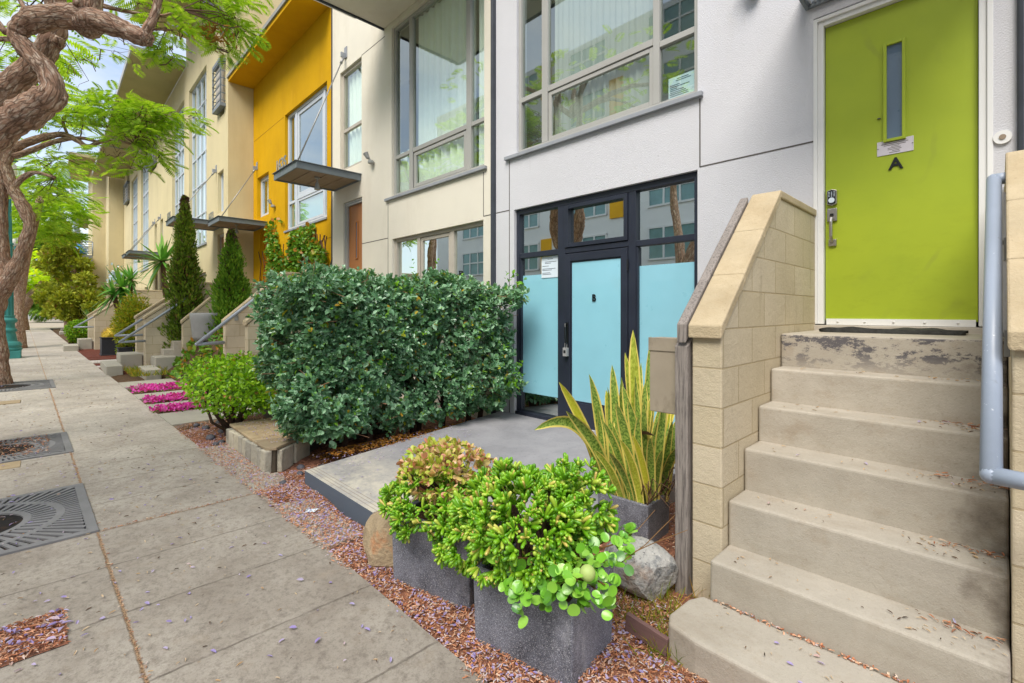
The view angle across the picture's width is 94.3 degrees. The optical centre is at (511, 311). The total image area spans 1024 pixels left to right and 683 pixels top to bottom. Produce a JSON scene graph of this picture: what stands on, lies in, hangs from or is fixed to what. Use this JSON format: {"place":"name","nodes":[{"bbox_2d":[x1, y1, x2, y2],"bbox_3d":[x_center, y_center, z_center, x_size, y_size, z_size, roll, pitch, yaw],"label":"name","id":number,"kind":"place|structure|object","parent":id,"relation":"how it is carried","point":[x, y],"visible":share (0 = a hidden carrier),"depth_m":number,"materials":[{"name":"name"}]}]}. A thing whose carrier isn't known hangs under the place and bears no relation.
{"place":"outdoors","nodes":[
{"label":"outdoors","id":0,"kind":"place"},
{"bbox_2d":[28,319,63,328],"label":"crossing road","id":1,"kind":"structure","parent":0,"point":[53,323],"depth_m":45.11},
{"bbox_2d":[0,0,185,259],"label":"sky","id":2,"kind":"structure","parent":0,"point":[112,71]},
{"bbox_2d":[53,328,265,430],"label":"garden soil","id":3,"kind":"structure","parent":0,"point":[123,378],"depth_m":10.66,"materials":[{"name":"soil"}]},
{"bbox_2d":[29,222,107,324],"bbox_3d":[-28.850,-2.269,31.123,4.018,7.178,7.356,0,0,-44],"label":"juniper tree","id":4,"kind":"object","parent":3,"relation":"on","point":[70,294],"visible":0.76,"depth_m":29.70,"materials":[{"name":"green plant"}]},
{"bbox_2d":[63,338,93,350],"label":"concrete stairs","id":5,"kind":"structure","parent":3,"relation":"on","point":[85,343],"depth_m":18.32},
{"bbox_2d":[78,349,115,357],"bbox_3d":[-15.939,1.480,18.676,1.973,0.138,8.000,0,0,-44],"label":"garden bed","id":6,"kind":"object","parent":3,"relation":"on","point":[89,353],"visible":0.08,"depth_m":16.68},
{"bbox_2d":[63,319,87,343],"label":"box bush","id":7,"kind":"object","parent":6,"relation":"on","point":[70,330],"visible":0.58,"depth_m":20.13,"materials":[{"name":"green plant"}]},
{"bbox_2d":[99,337,118,355],"bbox_3d":[-13.702,1.163,16.388,0.760,0.610,0.760,0,0,-44],"label":"plant pot","id":8,"kind":"object","parent":6,"relation":"on","point":[108,345],"visible":0.52,"depth_m":16.00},
{"bbox_2d":[100,325,114,339],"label":"barrel cactus","id":9,"kind":"object","parent":8,"relation":"in","point":[106,333],"visible":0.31,"depth_m":16.11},
{"bbox_2d":[90,265,148,323],"bbox_3d":[-14.370,-0.188,17.515,1.976,3.320,1.961,0,0,-44],"label":"yucca","id":10,"kind":"object","parent":6,"relation":"on","point":[123,282],"visible":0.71,"depth_m":17.29,"materials":[{"name":"green plant"}]},
{"bbox_2d":[106,263,122,284],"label":"blossoms","id":11,"kind":"object","parent":10,"relation":"attached to","point":[113,279],"visible":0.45,"depth_m":17.60,"materials":[{"name":"plant"}]},
{"bbox_2d":[87,356,115,360],"bbox_3d":[-12.683,1.513,15.496,1.746,0.086,0.900,0,0,-44],"label":"garden bed","id":12,"kind":"object","parent":3,"relation":"on","point":[101,358],"visible":0.15,"depth_m":15.06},
{"bbox_2d":[87,296,118,339],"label":"stair wall","id":13,"kind":"structure","parent":3,"relation":"on","point":[91,330],"depth_m":19.59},
{"bbox_2d":[91,359,115,363],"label":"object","id":14,"kind":"object","parent":3,"relation":"on","point":[95,361],"visible":0.15,"depth_m":14.49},
{"bbox_2d":[116,347,134,351],"bbox_3d":[-12.025,1.289,14.811,0.440,0.390,0.440,0,0,-44],"label":"plant pot","id":15,"kind":"object","parent":14,"relation":"on","point":[124,349],"visible":0.4,"depth_m":14.66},
{"bbox_2d":[74,290,162,349],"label":"stair wall","id":16,"kind":"structure","parent":3,"relation":"on","point":[101,321],"depth_m":18.45,"materials":[{"name":"concrete"}]},
{"bbox_2d":[100,351,143,376],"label":"concrete stairs","id":17,"kind":"structure","parent":3,"relation":"on","point":[110,368],"depth_m":12.21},
{"bbox_2d":[109,292,151,353],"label":"yellow shrub","id":18,"kind":"object","parent":3,"relation":"on","point":[131,308],"visible":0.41,"depth_m":14.83,"materials":[{"name":"green plant"}]},
{"bbox_2d":[122,363,169,376],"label":"grass","id":19,"kind":"structure","parent":3,"relation":"on","point":[132,371],"depth_m":10.86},
{"bbox_2d":[118,378,174,389],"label":"garden paving","id":20,"kind":"structure","parent":3,"relation":"on","point":[132,383],"depth_m":10.23,"materials":[{"name":"concrete"}]},
{"bbox_2d":[124,233,173,297],"bbox_3d":[-12.095,-0.752,16.484,2.223,4.109,2.128,0,0,-44],"label":"yucca","id":21,"kind":"object","parent":3,"relation":"on","point":[163,253],"visible":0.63,"depth_m":16.40,"materials":[{"name":"green plant"}]},
{"bbox_2d":[134,298,169,352],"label":"stair wall","id":22,"kind":"structure","parent":3,"relation":"on","point":[139,346],"depth_m":13.51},
{"bbox_2d":[126,380,186,392],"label":"magenta ground cover","id":23,"kind":"object","parent":3,"relation":"on","point":[152,386],"visible":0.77,"depth_m":9.38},
{"bbox_2d":[133,390,182,400],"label":"garden paving","id":24,"kind":"structure","parent":3,"relation":"on","point":[139,396],"depth_m":8.82,"materials":[{"name":"concrete"}]},
{"bbox_2d":[138,336,180,379],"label":"concrete stairs","id":25,"kind":"structure","parent":3,"relation":"on","point":[166,357],"depth_m":11.72,"materials":[{"name":"concrete"}]},
{"bbox_2d":[114,282,215,364],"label":"stair wall","id":26,"kind":"structure","parent":3,"relation":"on","point":[154,338],"depth_m":12.30,"materials":[{"name":"concrete"}]},
{"bbox_2d":[142,391,206,402],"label":"magenta ground cover","id":27,"kind":"object","parent":3,"relation":"on","point":[171,396],"visible":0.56,"depth_m":8.28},
{"bbox_2d":[146,399,209,408],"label":"garden paving","id":28,"kind":"structure","parent":3,"relation":"on","point":[153,405],"depth_m":8.00,"materials":[{"name":"concrete"}]},
{"bbox_2d":[148,401,210,411],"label":"magenta ground cover","id":29,"kind":"object","parent":3,"relation":"on","point":[164,407],"visible":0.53,"depth_m":7.50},
{"bbox_2d":[157,194,207,348],"bbox_3d":[-8.835,-0.791,12.817,1.359,4.732,1.308,0,0,-44],"label":"cypress","id":30,"kind":"object","parent":3,"relation":"on","point":[183,269],"visible":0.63,"depth_m":12.62,"materials":[{"name":"green plant"}]},
{"bbox_2d":[166,326,222,389],"bbox_3d":[-6.558,0.778,10.937,2.056,1.512,3.959,0,0,-44],"label":"ground cover","id":31,"kind":"object","parent":3,"relation":"on","point":[175,373],"visible":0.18,"depth_m":10.80,"materials":[{"name":"green plant"}]},
{"bbox_2d":[189,313,220,340],"bbox_3d":[-7.332,0.350,11.425,0.720,0.660,0.720,0,0,-44],"label":"plant pot","id":32,"kind":"object","parent":3,"relation":"on","point":[198,322],"visible":0.57,"depth_m":11.13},
{"bbox_2d":[158,406,261,428],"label":"garden paving","id":33,"kind":"structure","parent":3,"relation":"on","point":[183,418],"depth_m":6.99,"materials":[{"name":"concrete"}]},
{"bbox_2d":[180,282,262,355],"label":"stair wall","id":34,"kind":"structure","parent":3,"relation":"on","point":[186,334],"depth_m":12.27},
{"bbox_2d":[204,227,253,341],"bbox_3d":[-6.844,-0.485,11.601,1.272,3.173,1.278,0,0,-44],"label":"cypress","id":35,"kind":"object","parent":3,"relation":"on","point":[231,288],"visible":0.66,"depth_m":11.42,"materials":[{"name":"plant"}]},
{"bbox_2d":[195,272,299,363],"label":"stair wall","id":36,"kind":"structure","parent":3,"relation":"on","point":[233,341],"depth_m":9.05,"materials":[{"name":"grey paint"}]},
{"bbox_2d":[243,267,367,381],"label":"stair wall","id":37,"kind":"structure","parent":3,"relation":"on","point":[251,334],"depth_m":8.00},
{"bbox_2d":[201,444,270,479],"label":"garden paving","id":38,"kind":"structure","parent":0,"point":[240,472],"depth_m":5.00,"materials":[{"name":"gravel"}]},
{"bbox_2d":[0,328,486,682],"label":"sidewalk","id":39,"kind":"structure","parent":0,"point":[252,629],"depth_m":2.87,"materials":[{"name":"concrete"}]},
{"bbox_2d":[0,461,20,469],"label":"cover slab","id":40,"kind":"structure","parent":39,"relation":"on","point":[14,464],"depth_m":4.84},
{"bbox_2d":[0,400,20,404],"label":"cover slab","id":41,"kind":"structure","parent":39,"relation":"on","point":[9,402],"depth_m":8.01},
{"bbox_2d":[4,159,22,358],"bbox_3d":[-16.053,-1.878,15.076,0.751,6.720,0.751,0,0,-44],"label":"street lamp","id":42,"kind":"object","parent":39,"relation":"on","point":[14,343],"visible":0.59,"depth_m":15.06,"materials":[{"name":"teal metal"}]},
{"bbox_2d":[0,379,55,391],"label":"tree grate","id":43,"kind":"object","parent":39,"relation":"on","point":[30,385],"visible":0.99,"depth_m":9.76,"materials":[{"name":"metal"}]},
{"bbox_2d":[0,608,67,667],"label":"planting pit","id":44,"kind":"object","parent":39,"relation":"on","point":[5,662],"visible":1,"depth_m":2.30,"materials":[{"name":"brown soil"}]},
{"bbox_2d":[0,605,70,663],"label":"mulch chips","id":45,"kind":"object","parent":44,"relation":"on","point":[17,648],"visible":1,"depth_m":2.33,"materials":[{"name":"wood"}]},
{"bbox_2d":[0,608,72,644],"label":"fallen blossom","id":46,"kind":"object","parent":44,"relation":"on","point":[42,625],"visible":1,"depth_m":2.36,"materials":[{"name":"purple plant"}]},
{"bbox_2d":[0,431,73,463],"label":"tree grate","id":47,"kind":"object","parent":39,"relation":"on","point":[57,445],"visible":0.93,"depth_m":5.46,"materials":[{"name":"metal"}]},
{"bbox_2d":[0,434,50,456],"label":"mulch chips","id":48,"kind":"object","parent":47,"relation":"on","point":[24,445],"visible":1,"depth_m":5.52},
{"bbox_2d":[24,248,58,329],"bbox_3d":[-35.700,-1.748,35.069,4.898,6.387,7.374,0,0,-44],"label":"jacaranda tree","id":49,"kind":"object","parent":39,"relation":"on","point":[38,277],"visible":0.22,"depth_m":33.36,"materials":[{"name":"green plant"}]},
{"bbox_2d":[0,483,98,555],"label":"tree grate","id":50,"kind":"object","parent":39,"relation":"on","point":[70,505],"visible":1,"depth_m":3.63,"materials":[{"name":"metal"}]},
{"bbox_2d":[11,150,109,347],"bbox_3d":[-20.650,-2.679,20.585,8.574,8.433,3.634,0,0,30],"label":"jacaranda tree","id":51,"kind":"object","parent":39,"relation":"on","point":[75,211],"visible":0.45,"depth_m":19.52,"materials":[{"name":"green plant"}]},
{"bbox_2d":[0,0,218,384],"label":"jacaranda tree","id":52,"kind":"object","parent":39,"relation":"on","point":[84,112],"visible":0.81,"depth_m":9.83,"materials":[{"name":"green plant"}]},
{"bbox_2d":[0,0,273,152],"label":"jacaranda tree","id":53,"kind":"object","parent":39,"relation":"on","point":[27,104],"visible":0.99,"depth_m":5.48,"materials":[{"name":"green plant"}]},
{"bbox_2d":[50,392,240,681],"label":"leaf litter","id":54,"kind":"object","parent":39,"relation":"on","point":[112,563],"visible":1,"depth_m":3.33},
{"bbox_2d":[1,362,391,673],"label":"fallen blossom","id":55,"kind":"object","parent":39,"relation":"on","point":[214,650],"visible":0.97,"depth_m":2.69,"materials":[{"name":"purple plant"}]},
{"bbox_2d":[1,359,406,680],"bbox_3d":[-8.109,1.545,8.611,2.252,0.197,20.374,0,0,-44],"label":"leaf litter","id":56,"kind":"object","parent":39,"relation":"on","point":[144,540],"visible":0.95,"depth_m":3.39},
{"bbox_2d":[243,472,362,548],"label":"garden paving","id":57,"kind":"structure","parent":0,"point":[253,486],"depth_m":3.71,"materials":[{"name":"gravel"}]},
{"bbox_2d":[172,403,710,682],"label":"mulch bed","id":58,"kind":"object","parent":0,"point":[308,461],"visible":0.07,"depth_m":2.66,"materials":[{"name":"brown plant"}]},
{"bbox_2d":[175,350,279,435],"bbox_3d":[-3.509,1.083,6.255,1.455,1.088,2.006,0,0,-44],"label":"round bush","id":59,"kind":"object","parent":58,"relation":"on","point":[238,383],"visible":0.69,"depth_m":5.84,"materials":[{"name":"green plant"}]},
{"bbox_2d":[226,397,387,472],"bbox_3d":[-2.785,1.448,6.307,1.788,0.377,2.878,0,0,-44],"label":"stone step","id":60,"kind":"object","parent":58,"relation":"on","point":[270,455],"visible":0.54,"depth_m":5.10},
{"bbox_2d":[363,511,392,568],"bbox_3d":[-0.784,1.536,3.184,0.410,0.547,0.396,0,0,-44],"label":"rock","id":61,"kind":"object","parent":58,"relation":"on","point":[378,543],"visible":0.36,"depth_m":3.03,"materials":[{"name":"stone"}]},
{"bbox_2d":[245,256,529,457],"bbox_3d":[-1.490,0.451,5.938,3.096,2.323,2.415,0,0,-44],"label":"hedge","id":62,"kind":"object","parent":58,"relation":"on","point":[329,348],"visible":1,"depth_m":5.38,"materials":[{"name":"green plant"}]},
{"bbox_2d":[311,420,468,462],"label":"mulch chips","id":63,"kind":"object","parent":58,"relation":"on","point":[367,447],"visible":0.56,"depth_m":5.30,"materials":[{"name":"brown plant"}]},
{"bbox_2d":[179,424,680,682],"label":"fallen blossom","id":64,"kind":"object","parent":58,"relation":"on","point":[530,674],"visible":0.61,"depth_m":2.69,"materials":[{"name":"purple plant"}]},
{"bbox_2d":[392,500,505,609],"bbox_3d":[-0.384,1.448,2.931,0.590,0.445,0.400,0,0,31],"label":"planter","id":65,"kind":"object","parent":58,"relation":"on","point":[415,565],"visible":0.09,"depth_m":2.77,"materials":[{"name":"concrete"}]},
{"bbox_2d":[377,435,496,543],"bbox_3d":[-0.465,1.089,2.914,0.699,0.634,0.793,0,0,-44],"label":"pink jade","id":66,"kind":"object","parent":65,"relation":"in","point":[433,478],"visible":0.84,"depth_m":2.76,"materials":[{"name":"plant"}]},
{"bbox_2d":[474,541,613,682],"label":"planter","id":67,"kind":"object","parent":58,"relation":"on","point":[557,642],"visible":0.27,"depth_m":2.20,"materials":[{"name":"concrete"}]},
{"bbox_2d":[431,452,619,596],"bbox_3d":[0.024,1.084,2.476,0.807,0.700,0.905,0,0,-44],"label":"finger jade","id":68,"kind":"object","parent":67,"relation":"in","point":[560,496],"visible":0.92,"depth_m":2.31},
{"bbox_2d":[486,510,686,628],"bbox_3d":[0.348,1.164,2.262,0.869,0.323,0.602,0,0,-44],"label":"round leaf plant","id":69,"kind":"object","parent":67,"relation":"in","point":[512,588],"visible":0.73,"depth_m":2.08,"materials":[{"name":"plant"}]},
{"bbox_2d":[579,564,595,581],"bbox_3d":[0.321,1.109,2.020,0.067,0.068,0.068,0,0,-44],"label":"fruit","id":70,"kind":"object","parent":69,"relation":"on","point":[587,572],"visible":0.98,"depth_m":2.00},
{"bbox_2d":[598,493,669,541],"bbox_3d":[0.918,1.525,3.583,0.410,0.340,0.360,0,0,42],"label":"planter","id":71,"kind":"object","parent":58,"relation":"on","point":[638,514],"visible":0.38,"depth_m":3.42,"materials":[{"name":"concrete"}]},
{"bbox_2d":[535,331,674,508],"bbox_3d":[0.730,0.769,3.461,1.163,1.273,0.677,0,0,0],"label":"snake plant","id":72,"kind":"object","parent":71,"relation":"in","point":[630,445],"visible":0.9,"depth_m":3.43,"materials":[{"name":"green plant"}]},
{"bbox_2d":[604,536,677,600],"bbox_3d":[0.754,1.532,2.881,0.316,0.324,0.455,0,0,-44],"label":"rock","id":73,"kind":"object","parent":58,"relation":"on","point":[654,566],"visible":0.66,"depth_m":2.74,"materials":[{"name":"stone"}]},
{"bbox_2d":[625,612,668,656],"bbox_3d":[0.679,1.623,2.399,0.025,0.114,0.239,0,0,-44],"label":"edging board","id":74,"kind":"object","parent":58,"relation":"on","point":[642,628],"visible":0.89,"depth_m":2.39,"materials":[{"name":"wood"}]},
{"bbox_2d":[612,576,709,669],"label":"grass","id":75,"kind":"structure","parent":58,"relation":"on","point":[657,613],"depth_m":2.57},
{"bbox_2d":[675,190,816,599],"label":"stair wall","id":76,"kind":"structure","parent":58,"relation":"on","point":[751,301],"depth_m":2.81,"materials":[{"name":"beige concrete"}]},
{"bbox_2d":[648,337,676,414],"bbox_3d":[0.970,0.389,2.962,0.136,0.462,0.190,0,0,-44],"label":"mailbox","id":77,"kind":"object","parent":76,"relation":"attached to","point":[662,374],"visible":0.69,"depth_m":2.92,"materials":[{"name":"metal"}]},
{"bbox_2d":[668,330,1010,682],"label":"concrete stairs","id":78,"kind":"structure","parent":58,"relation":"on","point":[854,552],"depth_m":2.35,"materials":[{"name":"concrete"}]},
{"bbox_2d":[713,599,914,682],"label":"leaf litter","id":79,"kind":"object","parent":78,"relation":"on","point":[853,660],"visible":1,"depth_m":2.14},
{"bbox_2d":[767,420,953,682],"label":"fallen blossom","id":80,"kind":"object","parent":78,"relation":"on","point":[791,663],"visible":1,"depth_m":2.08,"materials":[{"name":"purple plant"}]},
{"bbox_2d":[716,368,1006,682],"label":"leaf litter","id":81,"kind":"object","parent":78,"relation":"on","point":[909,538],"visible":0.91,"depth_m":2.18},
{"bbox_2d":[819,327,968,334],"bbox_3d":[2.711,0.126,3.408,0.380,0.042,0.800,0,0,-44],"label":"door mat","id":82,"kind":"object","parent":78,"relation":"on","point":[931,331],"depth_m":3.26,"materials":[{"name":"rubber"}]},
{"bbox_2d":[919,420,1009,643],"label":"leaf litter","id":83,"kind":"object","parent":78,"relation":"on","point":[954,622],"visible":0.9,"depth_m":2.08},
{"bbox_2d":[979,150,1023,682],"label":"stair wall","id":84,"kind":"structure","parent":58,"relation":"on","point":[992,470],"depth_m":1.88,"materials":[{"name":"concrete"}]},
{"bbox_2d":[305,411,674,537],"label":"patio","id":85,"kind":"structure","parent":0,"point":[516,437],"depth_m":4.74,"materials":[{"name":"concrete"}]},
{"bbox_2d":[317,425,467,466],"bbox_3d":[-1.203,1.431,5.180,1.705,0.057,0.706,0,0,-44],"label":"fallen blossom","id":86,"kind":"object","parent":85,"relation":"on","point":[385,447],"visible":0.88,"depth_m":5.04,"materials":[{"name":"purple plant"}]},
{"bbox_3d":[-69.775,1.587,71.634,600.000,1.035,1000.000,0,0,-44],"label":"road","id":87,"kind":"structure","parent":0,"visible":0},
{"bbox_2d":[12,215,87,321],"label":"jacaranda tree","id":88,"kind":"object","parent":87,"relation":"on","point":[35,309],"visible":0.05,"depth_m":50.69,"materials":[{"name":"green plant"}]},
{"bbox_2d":[53,152,123,298],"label":"tan corner building","id":89,"kind":"structure","parent":87,"relation":"on","point":[105,246],"depth_m":34.59,"materials":[{"name":"paint"}]},
{"bbox_2d":[92,144,138,290],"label":"tan townhouse","id":90,"kind":"structure","parent":87,"relation":"on","point":[131,207],"depth_m":31.39,"materials":[{"name":"paint"}]},
{"bbox_2d":[133,176,137,274],"bbox_3d":[-24.037,-5.458,30.353,0.220,6.236,3.132,0,0,-44],"label":"window","id":91,"kind":"structure","parent":90,"relation":"in","point":[135,184],"depth_m":30.84,"materials":[{"name":"silver metal"}]},
{"bbox_2d":[101,105,158,289],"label":"tan townhouse","id":92,"kind":"structure","parent":87,"relation":"on","point":[148,199],"depth_m":25.75,"materials":[{"name":"paint"}]},
{"bbox_2d":[140,163,148,271],"bbox_3d":[-20.878,-5.458,27.109,0.220,6.236,3.081,0,0,-44],"label":"window","id":93,"kind":"structure","parent":92,"relation":"in","point":[145,175],"depth_m":27.57,"materials":[{"name":"silver metal"}]},
{"bbox_2d":[113,44,185,289],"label":"tan townhouse","id":94,"kind":"structure","parent":87,"relation":"on","point":[156,85],"depth_m":20.64,"materials":[{"name":"paint"}]},
{"bbox_2d":[175,106,183,215],"bbox_3d":[-14.010,-5.498,20.167,0.070,6.156,2.603,0,0,-44],"label":"window","id":95,"kind":"structure","parent":94,"relation":"in","point":[179,181],"depth_m":20.52,"materials":[{"name":"glass"}]},
{"bbox_2d":[130,0,281,282],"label":"tan townhouse","id":96,"kind":"structure","parent":87,"relation":"on","point":[220,170],"depth_m":15.34,"materials":[{"name":"paint"}]},
{"bbox_2d":[192,72,206,247],"bbox_3d":[-11.517,-5.458,17.500,0.220,6.236,2.979,0,0,-44],"label":"window","id":97,"kind":"structure","parent":96,"relation":"in","point":[199,93],"depth_m":17.82,"materials":[{"name":"glass"}]},
{"bbox_2d":[220,234,223,262],"bbox_3d":[-9.159,-1.150,15.144,0.129,2.660,0.844,0,0,-44],"label":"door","id":98,"kind":"structure","parent":96,"relation":"in","point":[221,236],"depth_m":15.38,"materials":[{"name":"brown wood"}]},
{"bbox_2d":[221,172,223,211],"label":"window","id":99,"kind":"structure","parent":96,"relation":"in","point":[222,175],"depth_m":15.36,"materials":[{"name":"glass"}]},
{"bbox_2d":[207,0,330,282],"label":"yellow townhouse","id":100,"kind":"structure","parent":87,"relation":"on","point":[287,80],"depth_m":12.61,"materials":[{"name":"paint"}]},
{"bbox_2d":[261,230,267,281],"bbox_3d":[-7.302,-1.140,14.212,0.129,2.640,0.870,0,0,-44],"label":"door","id":101,"kind":"structure","parent":100,"relation":"in","point":[263,246],"depth_m":14.47,"materials":[{"name":"yellow paint"}]},
{"bbox_2d":[261,174,268,216],"bbox_3d":[-7.385,-3.495,14.368,0.070,1.250,1.050,0,0,-44],"label":"window","id":102,"kind":"structure","parent":100,"relation":"in","point":[265,180],"depth_m":14.53,"materials":[{"name":"silver metal"}]},
{"bbox_2d":[258,217,332,279],"bbox_3d":[-5.955,-0.722,12.603,0.329,3.863,5.297,0,0,-44],"label":"ivy","id":103,"kind":"object","parent":100,"relation":"attached to","point":[305,243],"visible":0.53,"depth_m":12.15,"materials":[{"name":"green plant"}]},
{"bbox_2d":[284,85,326,232],"bbox_3d":[-5.185,-3.747,12.002,0.180,3.205,2.770,0,0,-44],"label":"window","id":104,"kind":"structure","parent":100,"relation":"in","point":[301,199],"depth_m":12.12,"materials":[{"name":"clear glass"}]},
{"bbox_2d":[272,0,490,417],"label":"cream townhouse","id":105,"kind":"structure","parent":87,"relation":"on","point":[405,178],"depth_m":8.56,"materials":[{"name":"beige paint"}]},
{"bbox_2d":[342,59,361,169],"bbox_3d":[-3.343,-4.170,10.222,0.176,2.180,1.010,0,0,-44],"label":"window","id":106,"kind":"structure","parent":105,"relation":"in","point":[354,130],"depth_m":10.36,"materials":[{"name":"white glass"}]},
{"bbox_2d":[345,198,361,269],"bbox_3d":[-3.311,-1.090,10.086,0.129,2.540,0.850,0,0,-44],"label":"door","id":107,"kind":"structure","parent":105,"relation":"in","point":[353,209],"depth_m":10.20,"materials":[{"name":"brown wood"}]},
{"bbox_2d":[384,0,486,201],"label":"window","id":108,"kind":"structure","parent":105,"relation":"in","point":[446,150],"depth_m":8.00,"materials":[{"name":"clear glass"}]},
{"bbox_2d":[395,221,482,337],"bbox_3d":[-1.263,-0.482,8.025,0.070,1.765,2.600,0,0,-44],"label":"window","id":109,"kind":"structure","parent":105,"relation":"in","point":[459,248],"depth_m":7.86,"materials":[{"name":"clear glass"}]},
{"bbox_2d":[491,0,1023,430],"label":"white townhouse","id":110,"kind":"structure","parent":87,"relation":"on","point":[640,149],"depth_m":4.55,"materials":[{"name":"paint"}]},
{"bbox_2d":[563,247,628,430],"bbox_3d":[0.973,0.343,5.625,0.140,2.135,0.920,0,0,-44],"label":"door","id":111,"kind":"structure","parent":110,"relation":"in","point":[596,282],"depth_m":5.66,"materials":[{"name":"blue paint"}]},
{"bbox_2d":[504,0,702,160],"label":"window","id":112,"kind":"structure","parent":110,"relation":"in","point":[608,53],"depth_m":5.67,"materials":[{"name":"clear glass"}]},
{"bbox_2d":[813,0,992,333],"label":"door","id":113,"kind":"structure","parent":110,"relation":"in","point":[895,82],"depth_m":3.62,"materials":[{"name":"green paint"}]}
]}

